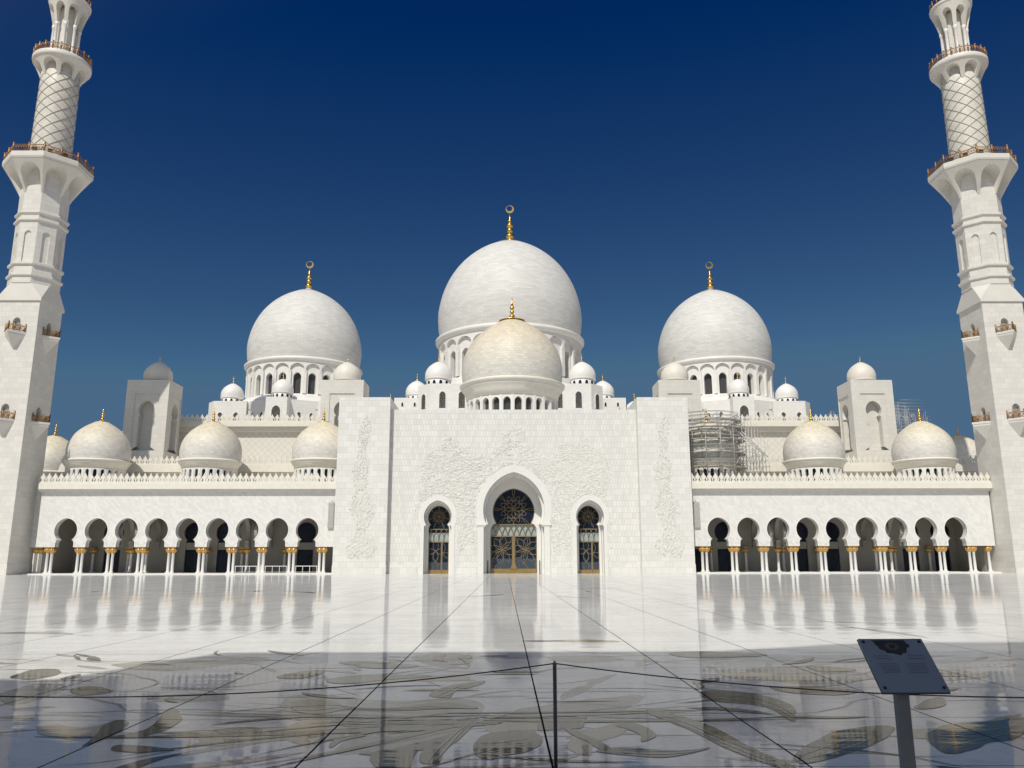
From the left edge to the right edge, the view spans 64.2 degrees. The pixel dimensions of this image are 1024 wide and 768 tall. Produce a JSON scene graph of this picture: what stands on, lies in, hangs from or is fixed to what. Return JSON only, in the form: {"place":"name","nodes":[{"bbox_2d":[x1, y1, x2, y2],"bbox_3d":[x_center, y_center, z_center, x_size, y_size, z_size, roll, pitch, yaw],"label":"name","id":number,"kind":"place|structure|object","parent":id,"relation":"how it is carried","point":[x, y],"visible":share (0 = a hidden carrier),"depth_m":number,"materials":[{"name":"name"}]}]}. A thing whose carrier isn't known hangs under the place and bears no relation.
{"place":"outdoors","nodes":[
{"label":"outdoors","id":0,"kind":"place"},
{"bbox_2d":[0,573,1023,767],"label":"courtyard floor","id":1,"kind":"structure","parent":0,"point":[778,619],"depth_m":16.15,"materials":[{"name":"stone"}]},
{"bbox_2d":[32,553,41,571],"bbox_3d":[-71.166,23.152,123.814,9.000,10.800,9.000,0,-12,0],"label":"column","id":2,"kind":"structure","parent":1,"relation":"on","point":[37,561],"depth_m":118.64,"materials":[{"name":"stone"}]},
{"bbox_2d":[0,0,93,574],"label":"minaret","id":3,"kind":"object","parent":1,"relation":"on","point":[49,187],"visible":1,"depth_m":114.24,"materials":[{"name":"stone"}]},
{"bbox_2d":[22,473,335,574],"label":"arcade","id":4,"kind":"object","parent":1,"relation":"on","point":[150,526],"visible":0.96,"depth_m":110.25,"materials":[{"name":"stone"}]},
{"bbox_2d":[43,423,67,480],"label":"arcade dome","id":5,"kind":"structure","parent":4,"relation":"on","point":[56,444],"depth_m":123.18,"materials":[{"name":"beige stone"}]},
{"bbox_2d":[63,408,131,481],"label":"arcade dome","id":6,"kind":"structure","parent":4,"relation":"on","point":[101,447],"depth_m":114.94,"materials":[{"name":"stone"}]},
{"bbox_2d":[103,528,123,572],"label":"window","id":7,"kind":"structure","parent":4,"relation":"in","point":[117,555],"depth_m":117.31,"materials":[{"name":"black glass"}]},
{"bbox_2d":[184,523,197,571],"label":"window","id":8,"kind":"structure","parent":4,"relation":"in","point":[191,557],"depth_m":117.60,"materials":[{"name":"black glass"}]},
{"bbox_2d":[177,408,242,481],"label":"arcade dome","id":9,"kind":"structure","parent":4,"relation":"on","point":[213,447],"depth_m":114.98,"materials":[{"name":"beige stone"}]},
{"bbox_2d":[216,523,231,571],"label":"window","id":10,"kind":"structure","parent":4,"relation":"in","point":[222,557],"depth_m":117.60,"materials":[{"name":"black glass"}]},
{"bbox_2d":[235,566,256,570],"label":"guard rail","id":11,"kind":"object","parent":4,"relation":"on","point":[246,566],"visible":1,"depth_m":108.97,"materials":[{"name":"white metal"}]},
{"bbox_2d":[297,522,315,571],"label":"window","id":12,"kind":"structure","parent":4,"relation":"in","point":[306,531],"depth_m":117.83,"materials":[{"name":"black glass"}]},
{"bbox_2d":[290,408,337,481],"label":"arcade dome","id":13,"kind":"structure","parent":4,"relation":"on","point":[314,449],"depth_m":114.74,"materials":[{"name":"beige stone"}]},
{"bbox_2d":[327,500,334,527],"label":"louvre panel","id":14,"kind":"object","parent":4,"relation":"attached to","point":[330,514],"visible":1,"depth_m":109.75,"materials":[{"name":"white stone"}]},
{"bbox_2d":[0,584,1023,767],"bbox_3d":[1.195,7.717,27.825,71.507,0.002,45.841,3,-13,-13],"label":"floral inlay","id":15,"kind":"object","parent":1,"relation":"on","point":[44,689],"visible":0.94,"depth_m":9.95,"materials":[{"name":"grey stone"}]},
{"bbox_2d":[331,397,695,573],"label":"entrance portal","id":16,"kind":"object","parent":1,"relation":"on","point":[508,491],"visible":1,"depth_m":110.92,"materials":[{"name":"stone"}]},
{"bbox_2d":[428,543,441,572],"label":"door","id":17,"kind":"structure","parent":16,"relation":"in","point":[434,549],"depth_m":110.92,"materials":[{"name":"blue glass"}]},
{"bbox_2d":[441,543,448,572],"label":"door","id":18,"kind":"structure","parent":16,"relation":"in","point":[445,546],"depth_m":110.91,"materials":[{"name":"blue glass"}]},
{"bbox_2d":[490,537,512,572],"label":"door","id":19,"kind":"structure","parent":16,"relation":"in","point":[501,556],"depth_m":112.74,"materials":[{"name":"blue glass"}]},
{"bbox_2d":[460,300,564,409],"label":"portal dome","id":20,"kind":"structure","parent":16,"relation":"on","point":[511,362],"depth_m":119.49,"materials":[{"name":"stone"}]},
{"bbox_2d":[486,399,488,409],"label":"window","id":21,"kind":"structure","parent":20,"relation":"in","point":[487,401],"depth_m":119.51,"materials":[{"name":"grey glass"}]},
{"bbox_2d":[494,397,498,409],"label":"window","id":22,"kind":"structure","parent":20,"relation":"in","point":[496,402],"depth_m":118.78,"materials":[{"name":"grey glass"}]},
{"bbox_2d":[504,397,510,409],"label":"window","id":23,"kind":"structure","parent":20,"relation":"in","point":[507,402],"depth_m":118.38,"materials":[{"name":"grey glass"}]},
{"bbox_2d":[515,397,520,409],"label":"window","id":24,"kind":"structure","parent":20,"relation":"in","point":[517,400],"depth_m":118.41,"materials":[{"name":"grey glass"}]},
{"bbox_2d":[526,398,530,409],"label":"window","id":25,"kind":"structure","parent":20,"relation":"in","point":[528,402],"depth_m":118.81,"materials":[{"name":"grey glass"}]},
{"bbox_2d":[536,399,538,409],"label":"window","id":26,"kind":"structure","parent":20,"relation":"in","point":[537,401],"depth_m":119.57,"materials":[{"name":"grey glass"}]},
{"bbox_2d":[515,537,536,572],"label":"door","id":27,"kind":"structure","parent":16,"relation":"in","point":[525,547],"depth_m":112.76,"materials":[{"name":"blue glass"}]},
{"bbox_2d":[579,542,591,572],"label":"door","id":28,"kind":"structure","parent":16,"relation":"in","point":[585,548],"depth_m":111.07,"materials":[{"name":"blue glass"}]},
{"bbox_2d":[592,542,599,572],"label":"door","id":29,"kind":"structure","parent":16,"relation":"in","point":[595,545],"depth_m":111.08,"materials":[{"name":"blue glass"}]},
{"bbox_2d":[10,640,1023,767],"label":"floral inlay","id":30,"kind":"object","parent":1,"relation":"on","point":[400,757],"visible":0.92,"depth_m":8.18,"materials":[{"name":"grey stone"}]},
{"bbox_2d":[58,414,979,481],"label":"prayer hall","id":31,"kind":"structure","parent":1,"relation":"on","point":[267,445],"depth_m":140.21,"materials":[{"name":"stone"}]},
{"bbox_2d":[123,358,182,463],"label":"square tower","id":32,"kind":"structure","parent":31,"relation":"on","point":[152,416],"depth_m":132.23,"materials":[{"name":"stone"}]},
{"bbox_2d":[208,395,320,420],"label":"dome base","id":33,"kind":"object","parent":31,"relation":"on","point":[299,405],"visible":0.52,"depth_m":164.00,"materials":[{"name":"stone"}]},
{"bbox_2d":[220,377,243,400],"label":"turret dome","id":34,"kind":"structure","parent":33,"relation":"on","point":[232,392],"depth_m":166.43,"materials":[{"name":"stone"}]},
{"bbox_2d":[270,405,280,419],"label":"window","id":35,"kind":"structure","parent":33,"relation":"in","point":[275,409],"depth_m":159.76,"materials":[{"name":"white stone"}]},
{"bbox_2d":[271,372,293,400],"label":"turret dome","id":36,"kind":"structure","parent":33,"relation":"on","point":[283,387],"depth_m":161.97,"materials":[{"name":"stone"}]},
{"bbox_2d":[244,261,362,397],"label":"side dome","id":37,"kind":"structure","parent":33,"relation":"on","point":[306,341],"depth_m":172.09,"materials":[{"name":"stone"}]},
{"bbox_2d":[268,374,271,393],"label":"window","id":38,"kind":"structure","parent":37,"relation":"in","point":[270,377],"depth_m":170.52,"materials":[{"name":"grey glass"}]},
{"bbox_2d":[293,373,300,392],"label":"window","id":39,"kind":"structure","parent":37,"relation":"in","point":[297,378],"depth_m":169.78,"materials":[{"name":"grey glass"}]},
{"bbox_2d":[308,374,314,393],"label":"window","id":40,"kind":"structure","parent":37,"relation":"in","point":[311,379],"depth_m":170.52,"materials":[{"name":"grey glass"}]},
{"bbox_2d":[320,358,368,426],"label":"square tower","id":41,"kind":"structure","parent":31,"relation":"on","point":[346,381],"depth_m":132.73,"materials":[{"name":"stone"}]},
{"bbox_2d":[394,382,625,409],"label":"dome base","id":42,"kind":"object","parent":31,"relation":"on","point":[453,397],"visible":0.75,"depth_m":160.79,"materials":[{"name":"stone"}]},
{"bbox_2d":[405,375,423,397],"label":"turret dome","id":43,"kind":"structure","parent":42,"relation":"on","point":[412,390],"depth_m":178.61,"materials":[{"name":"stone"}]},
{"bbox_2d":[421,393,425,409],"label":"window","id":44,"kind":"structure","parent":42,"relation":"in","point":[423,398],"depth_m":161.49,"materials":[{"name":"grey glass"}]},
{"bbox_2d":[425,357,451,383],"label":"turret dome","id":45,"kind":"structure","parent":42,"relation":"on","point":[438,372],"depth_m":163.66,"materials":[{"name":"stone"}]},
{"bbox_2d":[438,391,445,407],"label":"window","id":46,"kind":"structure","parent":42,"relation":"in","point":[442,394],"depth_m":160.23,"materials":[{"name":"grey glass"}]},
{"bbox_2d":[458,391,465,407],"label":"window","id":47,"kind":"structure","parent":42,"relation":"in","point":[461,398],"depth_m":160.23,"materials":[{"name":"grey glass"}]},
{"bbox_2d":[435,205,583,383],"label":"central dome","id":48,"kind":"structure","parent":42,"relation":"on","point":[486,286],"depth_m":172.10,"materials":[{"name":"stone"}]},
{"bbox_2d":[558,393,563,407],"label":"window","id":49,"kind":"structure","parent":42,"relation":"in","point":[560,401],"depth_m":160.39,"materials":[{"name":"grey glass"}]},
{"bbox_2d":[575,391,582,407],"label":"window","id":50,"kind":"structure","parent":42,"relation":"in","point":[578,394],"depth_m":160.47,"materials":[{"name":"grey glass"}]},
{"bbox_2d":[568,356,595,383],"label":"turret dome","id":51,"kind":"structure","parent":42,"relation":"on","point":[581,372],"depth_m":163.91,"materials":[{"name":"stone"}]},
{"bbox_2d":[595,393,599,409],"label":"window","id":52,"kind":"structure","parent":42,"relation":"in","point":[597,398],"depth_m":161.80,"materials":[{"name":"grey glass"}]},
{"bbox_2d":[595,374,613,397],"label":"turret dome","id":53,"kind":"structure","parent":42,"relation":"on","point":[608,390],"depth_m":179.03,"materials":[{"name":"stone"}]},
{"bbox_2d":[652,357,701,425],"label":"square tower","id":54,"kind":"structure","parent":31,"relation":"on","point":[674,381],"depth_m":133.23,"materials":[{"name":"stone"}]},
{"bbox_2d":[701,395,809,420],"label":"dome base","id":55,"kind":"object","parent":31,"relation":"on","point":[753,405],"visible":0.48,"depth_m":164.91,"materials":[{"name":"stone"}]},
{"bbox_2d":[657,262,774,397],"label":"side dome","id":56,"kind":"structure","parent":55,"relation":"on","point":[714,341],"depth_m":172.89,"materials":[{"name":"stone"}]},
{"bbox_2d":[705,374,711,393],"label":"window","id":57,"kind":"structure","parent":56,"relation":"in","point":[708,379],"depth_m":171.23,"materials":[{"name":"grey glass"}]},
{"bbox_2d":[719,373,726,392],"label":"window","id":58,"kind":"structure","parent":56,"relation":"in","point":[722,378],"depth_m":170.52,"materials":[{"name":"grey glass"}]},
{"bbox_2d":[747,375,751,393],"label":"window","id":59,"kind":"structure","parent":56,"relation":"in","point":[748,377],"depth_m":171.48,"materials":[{"name":"grey glass"}]},
{"bbox_2d":[727,373,749,398],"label":"turret dome","id":60,"kind":"structure","parent":55,"relation":"on","point":[737,387],"depth_m":162.73,"materials":[{"name":"stone"}]},
{"bbox_2d":[739,405,749,420],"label":"window","id":61,"kind":"structure","parent":55,"relation":"in","point":[743,410],"depth_m":160.58,"materials":[{"name":"grey glass"}]},
{"bbox_2d":[775,377,798,400],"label":"turret dome","id":62,"kind":"structure","parent":55,"relation":"on","point":[786,392],"depth_m":167.42,"materials":[{"name":"stone"}]},
{"bbox_2d":[837,356,896,462],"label":"square tower","id":63,"kind":"structure","parent":31,"relation":"on","point":[867,417],"depth_m":133.21,"materials":[{"name":"stone"}]},
{"bbox_2d":[553,661,557,767],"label":"stanchion","id":64,"kind":"object","parent":1,"relation":"on","point":[555,713],"visible":1,"depth_m":5.75,"materials":[{"name":"metal"}]},
{"bbox_2d":[0,663,552,697],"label":"barrier cord","id":65,"kind":"object","parent":64,"relation":"attached to","point":[272,691],"visible":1,"depth_m":5.79,"materials":[{"name":"fabric"}]},
{"bbox_2d":[557,663,1023,697],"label":"barrier cord","id":66,"kind":"object","parent":64,"relation":"attached to","point":[785,687],"visible":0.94,"depth_m":5.76,"materials":[{"name":"black fabric"}]},
{"bbox_2d":[292,685,1020,762],"bbox_3d":[1.044,3.506,8.443,6.874,0.001,4.781,-9,-15,36],"label":"floral inlay","id":67,"kind":"object","parent":1,"relation":"on","point":[447,746],"visible":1,"depth_m":7.75,"materials":[{"name":"grey stone"}]},
{"bbox_2d":[691,472,1001,572],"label":"arcade","id":68,"kind":"object","parent":1,"relation":"on","point":[848,526],"visible":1,"depth_m":111.02,"materials":[{"name":"stone"}]},
{"bbox_2d":[693,499,700,527],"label":"loudspeaker","id":69,"kind":"object","parent":68,"relation":"attached to","point":[696,507],"visible":1,"depth_m":110.19,"materials":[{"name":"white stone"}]},
{"bbox_2d":[695,549,701,570],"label":"window","id":70,"kind":"structure","parent":68,"relation":"in","point":[697,553],"depth_m":118.00,"materials":[{"name":"black glass"}]},
{"bbox_2d":[689,412,739,481],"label":"arcade dome","id":71,"kind":"structure","parent":68,"relation":"on","point":[712,470],"depth_m":115.16,"materials":[{"name":"beige stone"}]},
{"bbox_2d":[714,522,730,570],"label":"window","id":72,"kind":"structure","parent":68,"relation":"in","point":[721,529],"depth_m":118.29,"materials":[{"name":"black glass"}]},
{"bbox_2d":[688,410,770,480],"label":"scaffolding","id":73,"kind":"object","parent":68,"relation":"on","point":[741,429],"visible":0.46,"depth_m":115.09,"materials":[{"name":"metal"}]},
{"bbox_2d":[793,522,808,570],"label":"window","id":74,"kind":"structure","parent":68,"relation":"in","point":[802,558],"depth_m":118.32,"materials":[{"name":"black glass"}]},
{"bbox_2d":[782,410,846,480],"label":"arcade dome","id":75,"kind":"structure","parent":68,"relation":"on","point":[813,447],"depth_m":115.73,"materials":[{"name":"beige stone"}]},
{"bbox_2d":[826,522,839,570],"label":"window","id":76,"kind":"structure","parent":68,"relation":"in","point":[833,563],"depth_m":118.41,"materials":[{"name":"black glass"}]},
{"bbox_2d":[903,527,918,570],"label":"window","id":77,"kind":"structure","parent":68,"relation":"in","point":[905,554],"depth_m":118.26,"materials":[{"name":"black glass"}]},
{"bbox_2d":[891,408,958,480],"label":"arcade dome","id":78,"kind":"structure","parent":68,"relation":"on","point":[920,446],"depth_m":115.98,"materials":[{"name":"beige stone"}]},
{"bbox_2d":[930,525,950,570],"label":"window","id":79,"kind":"structure","parent":68,"relation":"in","point":[931,529],"depth_m":118.38,"materials":[{"name":"black glass"}]},
{"bbox_2d":[857,639,950,767],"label":"information sign","id":80,"kind":"object","parent":1,"relation":"on","point":[901,670],"visible":1,"depth_m":4.89,"materials":[{"name":"metal"}]},
{"bbox_2d":[927,0,1023,572],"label":"minaret","id":81,"kind":"object","parent":1,"relation":"on","point":[971,187],"visible":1,"depth_m":115.37,"materials":[{"name":"stone"}]},
{"bbox_2d":[1012,409,1018,417],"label":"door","id":82,"kind":"structure","parent":81,"relation":"in","point":[1014,410],"depth_m":110.58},
{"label":"roof bay","id":83,"kind":"object","parent":1,"relation":"on","visible":0},
{"bbox_2d":[951,427,976,462],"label":"arcade dome","id":84,"kind":"structure","parent":83,"relation":"on","point":[964,445],"depth_m":149.24,"materials":[{"name":"beige stone"}]},
{"bbox_2d":[0,0,1023,440],"label":"sky","id":85,"kind":"structure","parent":0,"point":[787,147],"materials":[{"name":"blue"}]},
{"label":"roof block","id":86,"kind":"object","parent":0,"visible":0},
{"bbox_2d":[894,402,930,433],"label":"scaffolding","id":87,"kind":"object","parent":86,"relation":"on","point":[901,426],"visible":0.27,"depth_m":177.67,"materials":[{"name":"metal"}]}
]}

